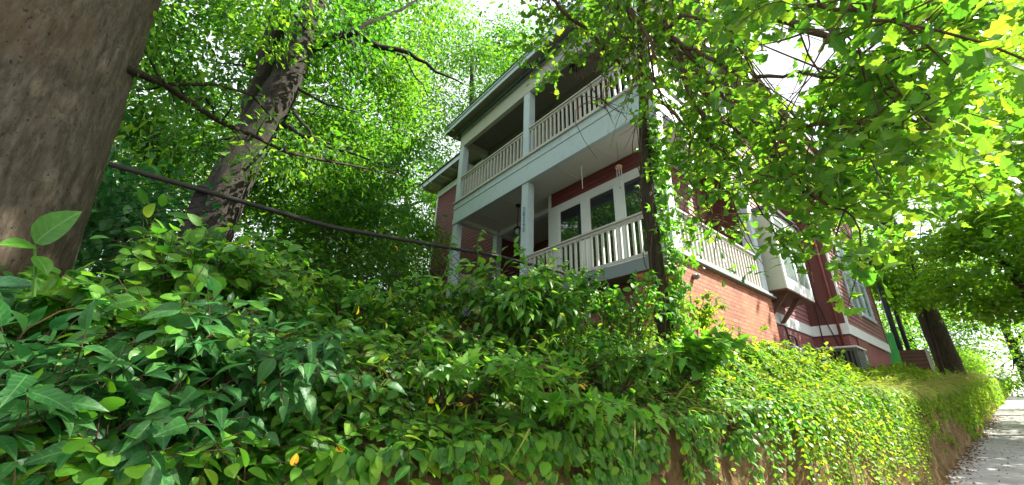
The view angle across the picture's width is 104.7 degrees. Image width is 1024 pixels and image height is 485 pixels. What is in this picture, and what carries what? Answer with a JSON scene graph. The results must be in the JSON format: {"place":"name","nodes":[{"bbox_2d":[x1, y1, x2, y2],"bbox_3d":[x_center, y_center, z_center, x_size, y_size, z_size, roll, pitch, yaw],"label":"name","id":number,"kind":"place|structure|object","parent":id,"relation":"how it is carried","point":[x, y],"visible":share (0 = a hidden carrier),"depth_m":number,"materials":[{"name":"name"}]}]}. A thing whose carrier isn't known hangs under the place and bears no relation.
{"place":"outdoors","nodes":[
{"label":"outdoors","id":0,"kind":"place"},
{"bbox_2d":[52,0,1023,383],"label":"sky","id":1,"kind":"structure","parent":0,"point":[776,63],"materials":[{"name":"white"}]},
{"bbox_2d":[92,358,1010,484],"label":"terrain","id":2,"kind":"structure","parent":0,"point":[674,473],"depth_m":2.90,"materials":[{"name":"soil"}]},
{"bbox_2d":[0,298,172,437],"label":"pointed leaf shrub","id":3,"kind":"object","parent":2,"relation":"on","point":[10,362],"visible":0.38,"depth_m":0.82,"materials":[{"name":"green plant"}]},
{"bbox_2d":[79,235,137,285],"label":"garden bush","id":4,"kind":"object","parent":2,"relation":"on","point":[88,268],"depth_m":10.97,"materials":[{"name":"green plant"}]},
{"bbox_2d":[0,366,254,484],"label":"lobed vine","id":5,"kind":"object","parent":2,"relation":"on","point":[77,467],"visible":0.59,"depth_m":0.74,"materials":[{"name":"green plant"}]},
{"bbox_2d":[0,330,279,484],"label":"pointed leaf shrub","id":6,"kind":"object","parent":2,"relation":"on","point":[161,428],"visible":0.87,"depth_m":0.78,"materials":[{"name":"green plant"}]},
{"bbox_2d":[73,113,251,293],"bbox_3d":[-3.306,0.063,2.783,2.227,2.130,2.451,1,-22,2],"label":"garden bush","id":7,"kind":"object","parent":2,"relation":"on","point":[107,191],"visible":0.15,"depth_m":2.85,"materials":[{"name":"green plant"}]},
{"bbox_2d":[76,0,252,270],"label":"garden tree","id":8,"kind":"object","parent":2,"relation":"on","point":[183,71],"visible":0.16,"depth_m":9.88,"materials":[{"name":"green plant"}]},
{"bbox_2d":[72,52,354,291],"bbox_3d":[-15.725,-0.453,19.174,18.237,17.073,19.400,19,-28,-35],"label":"garden tree","id":9,"kind":"object","parent":2,"relation":"on","point":[207,177],"visible":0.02,"depth_m":18.04,"materials":[{"name":"green plant"}]},
{"bbox_2d":[87,222,361,332],"bbox_3d":[-2.829,0.669,3.815,2.404,2.146,2.538,-2,-23,9],"label":"garden bush","id":10,"kind":"object","parent":2,"relation":"on","point":[301,252],"visible":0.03,"depth_m":4.05,"materials":[{"name":"green plant"}]},
{"bbox_2d":[75,275,406,440],"bbox_3d":[-0.817,0.361,1.187,0.812,0.534,0.748,19,-28,-35],"label":"pointed leaf shrub","id":11,"kind":"object","parent":2,"relation":"on","point":[283,367],"visible":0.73,"depth_m":1.10,"materials":[{"name":"green plant"}]},
{"bbox_2d":[0,0,527,345],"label":"tree","id":12,"kind":"object","parent":2,"relation":"on","point":[70,70],"visible":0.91,"depth_m":1.96,"materials":[{"name":"green plant"}]},
{"bbox_2d":[91,0,476,318],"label":"tall tree","id":13,"kind":"object","parent":2,"relation":"on","point":[282,65],"visible":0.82,"depth_m":8.63,"materials":[{"name":"green plant"}]},
{"bbox_2d":[126,86,476,321],"bbox_3d":[-6.229,-0.405,14.086,10.542,11.106,8.647,19,-28,-35],"label":"garden tree","id":14,"kind":"object","parent":2,"relation":"on","point":[423,228],"visible":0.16,"depth_m":14.13,"materials":[{"name":"green plant"}]},
{"bbox_2d":[85,161,590,358],"bbox_3d":[-0.598,0.461,2.803,3.566,1.249,0.109,19,-28,-35],"label":"chain link fence","id":15,"kind":"object","parent":2,"relation":"on","point":[202,192],"visible":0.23,"depth_m":2.30,"materials":[{"name":"black metal"}]},
{"bbox_2d":[82,188,318,332],"bbox_3d":[-1.374,0.194,1.833,0.844,0.603,0.909,19,-28,-35],"label":"hanging vine","id":16,"kind":"object","parent":15,"relation":"attached to","point":[244,284],"visible":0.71,"depth_m":1.71,"materials":[{"name":"green plant"}]},
{"bbox_2d":[295,263,425,345],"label":"hanging vine","id":17,"kind":"object","parent":15,"relation":"attached to","point":[351,301],"visible":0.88,"depth_m":2.23,"materials":[{"name":"green plant"}]},
{"bbox_2d":[437,236,458,287],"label":"vine shoot","id":18,"kind":"object","parent":15,"relation":"attached to","point":[448,256],"visible":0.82,"depth_m":2.92,"materials":[{"name":"green plant"}]},
{"bbox_2d":[392,273,508,328],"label":"hanging vine","id":19,"kind":"object","parent":15,"relation":"hanging from","point":[431,307],"visible":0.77,"depth_m":2.65,"materials":[{"name":"green plant"}]},
{"bbox_2d":[473,230,489,274],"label":"vine shoot","id":20,"kind":"object","parent":15,"relation":"attached to","point":[477,250],"visible":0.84,"depth_m":3.17,"materials":[{"name":"green plant"}]},
{"bbox_2d":[298,281,391,324],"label":"garden bush","id":21,"kind":"object","parent":2,"relation":"on","point":[320,303],"depth_m":9.93,"materials":[{"name":"green plant"}]},
{"bbox_2d":[318,282,420,364],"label":"garden bush","id":22,"kind":"object","parent":2,"relation":"on","point":[391,306],"visible":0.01,"depth_m":9.75,"materials":[{"name":"green plant"}]},
{"bbox_2d":[314,154,446,319],"bbox_3d":[-6.574,1.128,21.736,10.626,14.087,11.801,-7,-24,22],"label":"garden tree","id":23,"kind":"object","parent":2,"relation":"on","point":[428,198],"visible":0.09,"depth_m":20.69,"materials":[{"name":"green plant"}]},
{"bbox_2d":[372,253,429,317],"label":"garden bush","id":24,"kind":"object","parent":2,"relation":"on","point":[380,286],"visible":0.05,"depth_m":23.84,"materials":[{"name":"green plant"}]},
{"bbox_2d":[364,144,456,312],"bbox_3d":[-2.986,1.827,31.210,20.644,20.246,21.262,19,-28,-35],"label":"garden tree","id":25,"kind":"object","parent":2,"relation":"on","point":[426,210],"visible":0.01,"depth_m":31.05,"materials":[{"name":"green plant"}]},
{"bbox_2d":[6,288,818,484],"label":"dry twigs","id":26,"kind":"object","parent":2,"relation":"on","point":[108,327],"visible":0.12,"depth_m":1.68,"materials":[{"name":"brown wood"}]},
{"bbox_2d":[327,0,554,210],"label":"garden tree","id":27,"kind":"object","parent":2,"relation":"on","point":[502,65],"visible":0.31,"depth_m":23.05,"materials":[{"name":"green plant"}]},
{"bbox_2d":[0,266,936,484],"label":"ground cover","id":28,"kind":"object","parent":2,"relation":"on","point":[369,465],"visible":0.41,"depth_m":1.66,"materials":[{"name":"green plant"}]},
{"bbox_2d":[0,276,32,315],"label":"glossy shrub","id":29,"kind":"object","parent":28,"relation":"on","point":[6,283],"visible":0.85,"depth_m":1.05,"materials":[{"name":"green plant"}]},
{"bbox_2d":[0,211,81,296],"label":"sprout","id":30,"kind":"object","parent":28,"relation":"on","point":[49,228],"visible":1,"depth_m":0.99,"materials":[{"name":"green plant"}]},
{"bbox_2d":[7,267,207,352],"bbox_3d":[-1.494,0.264,1.444,0.606,0.271,0.542,-13,-27,32],"label":"glossy shrub","id":31,"kind":"object","parent":28,"relation":"on","point":[68,287],"visible":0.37,"depth_m":1.28,"materials":[{"name":"green plant"}]},
{"bbox_2d":[48,253,282,399],"bbox_3d":[-0.912,0.237,1.090,0.454,0.395,0.462,-4,-23,13],"label":"lobed vine","id":32,"kind":"object","parent":28,"relation":"on","point":[133,296],"visible":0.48,"depth_m":1.04,"materials":[{"name":"green plant"}]},
{"bbox_2d":[414,332,588,410],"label":"leafy shrub","id":33,"kind":"object","parent":28,"relation":"on","point":[448,374],"visible":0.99,"depth_m":1.55,"materials":[{"name":"green plant"}]},
{"bbox_2d":[534,260,612,343],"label":"leafy shrub","id":34,"kind":"object","parent":28,"relation":"on","point":[586,286],"visible":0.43,"depth_m":3.34,"materials":[{"name":"green plant"}]},
{"bbox_2d":[568,338,690,395],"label":"leafy shrub","id":35,"kind":"object","parent":28,"relation":"on","point":[643,367],"visible":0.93,"depth_m":2.29,"materials":[{"name":"green plant"}]},
{"bbox_2d":[668,326,754,385],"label":"broad leaf shrub","id":36,"kind":"object","parent":28,"relation":"on","point":[706,351],"visible":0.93,"depth_m":2.95,"materials":[{"name":"green plant"}]},
{"bbox_2d":[745,340,776,353],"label":"broad leaf shrub","id":37,"kind":"object","parent":28,"relation":"on","point":[763,343],"visible":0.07,"depth_m":5.39,"materials":[{"name":"green plant"}]},
{"bbox_2d":[2,285,1012,484],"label":"creeper","id":38,"kind":"object","parent":2,"relation":"on","point":[977,399],"depth_m":4.17,"materials":[{"name":"green plant"}]},
{"bbox_2d":[55,246,584,481],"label":"yellow leaves","id":39,"kind":"object","parent":38,"relation":"attached to","point":[294,459],"visible":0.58,"depth_m":1.08,"materials":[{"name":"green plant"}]},
{"bbox_2d":[454,246,602,360],"bbox_3d":[0.052,0.429,2.637,1.035,0.748,0.924,19,-28,-35],"label":"leafy shrub","id":40,"kind":"object","parent":2,"relation":"on","point":[524,307],"visible":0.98,"depth_m":2.52,"materials":[{"name":"green plant"}]},
{"bbox_2d":[514,235,529,270],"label":"vine shoot","id":41,"kind":"object","parent":40,"relation":"on","point":[523,258],"visible":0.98,"depth_m":2.95,"materials":[{"name":"green plant"}]},
{"bbox_2d":[522,387,669,434],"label":"leafy shrub","id":42,"kind":"object","parent":2,"relation":"on","point":[555,406],"visible":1,"depth_m":1.57,"materials":[{"name":"green plant"}]},
{"bbox_2d":[270,261,944,451],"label":"weeds","id":43,"kind":"object","parent":2,"relation":"on","point":[675,334],"visible":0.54,"depth_m":3.01,"materials":[{"name":"green plant"}]},
{"bbox_2d":[586,270,682,341],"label":"leafy shrub","id":44,"kind":"object","parent":2,"relation":"on","point":[614,306],"visible":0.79,"depth_m":3.58,"materials":[{"name":"green plant"}]},
{"bbox_2d":[419,0,892,369],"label":"house","id":45,"kind":"structure","parent":2,"relation":"on","point":[526,148],"depth_m":10.20,"materials":[{"name":"red brick"}]},
{"bbox_2d":[514,204,520,234],"bbox_3d":[0.169,-0.662,11.570,0.214,0.980,0.220,19,-28,-35],"label":"pendant lamp","id":46,"kind":"object","parent":45,"relation":"hanging from","point":[517,228],"visible":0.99,"depth_m":11.42,"materials":[{"name":"black metal"}]},
{"bbox_2d":[570,64,583,72],"bbox_3d":[1.773,-4.791,10.751,0.240,0.114,0.320,19,-28,-35],"label":"flood light","id":47,"kind":"object","parent":45,"relation":"attached to","point":[574,68],"visible":0.59,"depth_m":10.75,"materials":[{"name":"black metal"}]},
{"bbox_2d":[553,56,634,135],"bbox_3d":[2.137,-3.499,10.542,0.045,2.040,2.850,19,-28,-35],"label":"railing","id":48,"kind":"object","parent":45,"relation":"in","point":[622,86],"depth_m":10.92,"materials":[{"name":"white wood"}]},
{"bbox_2d":[551,166,647,274],"bbox_3d":[2.009,-0.167,9.409,0.100,2.550,2.980,19,-28,-35],"label":"window","id":49,"kind":"structure","parent":45,"relation":"in","point":[606,203],"depth_m":9.47,"materials":[{"name":"paint"}]},
{"bbox_2d":[615,142,622,188],"bbox_3d":[2.332,-1.710,8.648,0.146,1.180,0.150,19,-28,-35],"label":"wind chime","id":50,"kind":"object","parent":45,"relation":"hanging from","point":[618,167],"visible":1,"depth_m":8.56,"materials":[{"name":"silver metal"}]},
{"bbox_2d":[750,205,814,323],"bbox_3d":[6.530,0.611,9.601,1.950,2.560,0.720,19,-28,-35],"label":"bay window","id":51,"kind":"structure","parent":45,"relation":"in","point":[784,283],"depth_m":9.19,"materials":[{"name":"beige paint"}]},
{"bbox_2d":[777,324,811,357],"bbox_3d":[6.534,2.320,9.102,1.359,0.782,0.418,19,-28,-35],"label":"gas meter set","id":52,"kind":"object","parent":45,"relation":"attached to","point":[796,345],"visible":0.41,"depth_m":9.07,"materials":[{"name":"metal"}]},
{"bbox_2d":[831,233,877,324],"bbox_3d":[10.849,1.167,12.524,2.750,2.470,0.050,19,-28,-35],"label":"side window","id":53,"kind":"structure","parent":45,"relation":"in","point":[862,301],"depth_m":12.36,"materials":[{"name":"glass"}]},
{"bbox_2d":[412,365,989,471],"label":"grass","id":54,"kind":"structure","parent":2,"relation":"on","point":[926,386],"depth_m":5.54,"materials":[{"name":"green plant"}]},
{"bbox_2d":[673,290,730,335],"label":"broad leaf shrub","id":55,"kind":"object","parent":2,"relation":"on","point":[707,307],"visible":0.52,"depth_m":4.67,"materials":[{"name":"green plant"}]},
{"bbox_2d":[503,0,1023,344],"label":"young oak","id":56,"kind":"object","parent":2,"relation":"on","point":[939,100],"visible":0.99,"depth_m":2.41,"materials":[{"name":"green plant"}]},
{"bbox_2d":[632,113,722,338],"bbox_3d":[1.809,-0.312,4.609,0.636,2.949,0.788,0,-23,6],"label":"climbing vine","id":57,"kind":"object","parent":56,"relation":"attached to","point":[670,266],"visible":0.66,"depth_m":4.40,"materials":[{"name":"green plant"}]},
{"bbox_2d":[815,345,871,373],"bbox_3d":[7.560,2.766,8.962,0.880,0.695,0.760,19,-28,-35],"label":"air conditioner","id":58,"kind":"object","parent":2,"relation":"on","point":[856,355],"visible":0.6,"depth_m":8.68,"materials":[{"name":"metal"}]},
{"bbox_2d":[864,246,903,350],"bbox_3d":[14.707,2.569,15.510,0.175,5.200,0.180,19,-28,-35],"label":"metal pole","id":59,"kind":"object","parent":2,"relation":"on","point":[890,319],"visible":0.43,"depth_m":15.34,"materials":[{"name":"metal"}]},
{"bbox_2d":[885,332,902,364],"bbox_3d":[13.214,3.844,14.187,0.080,1.100,0.960,19,-28,-35],"label":"green fence panel","id":60,"kind":"object","parent":2,"relation":"on","point":[894,350],"visible":0.19,"depth_m":13.89,"materials":[{"name":"green metal"}]},
{"bbox_2d":[879,270,910,349],"bbox_3d":[15.907,2.633,16.473,0.146,5.200,0.150,19,-28,-35],"label":"metal pole","id":61,"kind":"object","parent":2,"relation":"on","point":[902,333],"depth_m":16.04,"materials":[{"name":"metal"}]},
{"bbox_2d":[851,217,966,365],"bbox_3d":[23.603,4.108,28.614,12.563,14.168,12.708,-2,-23,10],"label":"street tree","id":62,"kind":"object","parent":2,"relation":"on","point":[886,327],"visible":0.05,"depth_m":26.00,"materials":[{"name":"green plant"}]},
{"bbox_2d":[899,348,934,370],"bbox_3d":[14.548,4.266,14.237,0.620,0.780,0.850,19,-28,-35],"label":"garden bin","id":63,"kind":"object","parent":2,"relation":"on","point":[919,358],"visible":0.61,"depth_m":14.02,"materials":[{"name":"brown wood"}]},
{"bbox_2d":[861,227,990,374],"bbox_3d":[16.311,2.547,15.546,4.940,5.764,4.721,2,-22,0],"label":"street tree","id":64,"kind":"object","parent":2,"relation":"on","point":[901,278],"visible":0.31,"depth_m":15.45,"materials":[{"name":"green plant"}]},
{"bbox_2d":[835,101,1023,375],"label":"street tree","id":65,"kind":"object","parent":2,"relation":"on","point":[950,358],"visible":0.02,"depth_m":17.57,"materials":[{"name":"green plant"}]},
{"bbox_2d":[873,265,1020,382],"bbox_3d":[36.179,6.891,37.654,15.992,14.086,16.558,19,-28,-35],"label":"street tree","id":66,"kind":"object","parent":2,"relation":"on","point":[953,335],"visible":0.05,"depth_m":34.29,"materials":[{"name":"green plant"}]},
{"bbox_2d":[898,268,1023,396],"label":"street tree","id":67,"kind":"object","parent":2,"relation":"on","point":[1015,358],"visible":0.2,"depth_m":38.00,"materials":[{"name":"green plant"}]},
{"bbox_2d":[925,344,1003,384],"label":"bank bush","id":68,"kind":"object","parent":2,"relation":"on","point":[966,362],"visible":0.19,"depth_m":20.73,"materials":[{"name":"green plant"}]},
{"bbox_2d":[955,347,1002,377],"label":"bank bush","id":69,"kind":"object","parent":2,"relation":"on","point":[977,355],"visible":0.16,"depth_m":25.92,"materials":[{"name":"green plant"}]},
{"bbox_2d":[945,385,1023,484],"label":"sidewalk","id":70,"kind":"structure","parent":0,"point":[988,467],"depth_m":8.97,"materials":[{"name":"concrete"}]},
{"bbox_2d":[47,296,1023,484],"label":"leaf litter","id":71,"kind":"object","parent":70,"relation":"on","point":[91,353],"visible":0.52,"depth_m":2.93,"materials":[{"name":"plant"}]},
{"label":"street","id":72,"kind":"structure","parent":0,"visible":0},
{"bbox_2d":[897,22,1023,286],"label":"street tree","id":73,"kind":"object","parent":72,"relation":"on","point":[1001,115],"visible":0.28,"depth_m":11.96,"materials":[{"name":"green plant"}]},
{"bbox_2d":[915,0,1023,265],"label":"street tree","id":74,"kind":"object","parent":72,"relation":"on","point":[998,80],"visible":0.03,"depth_m":17.53,"materials":[{"name":"green plant"}]},
{"bbox_2d":[921,212,1023,372],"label":"street tree","id":75,"kind":"object","parent":72,"relation":"on","point":[1020,326],"visible":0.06,"depth_m":23.05,"materials":[{"name":"green plant"}]},
{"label":"verge","id":76,"kind":"structure","parent":0,"visible":0},
{"bbox_2d":[881,191,1023,333],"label":"street tree","id":77,"kind":"object","parent":76,"relation":"on","point":[1001,299],"visible":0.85,"depth_m":12.54,"materials":[{"name":"green plant"}]}
]}

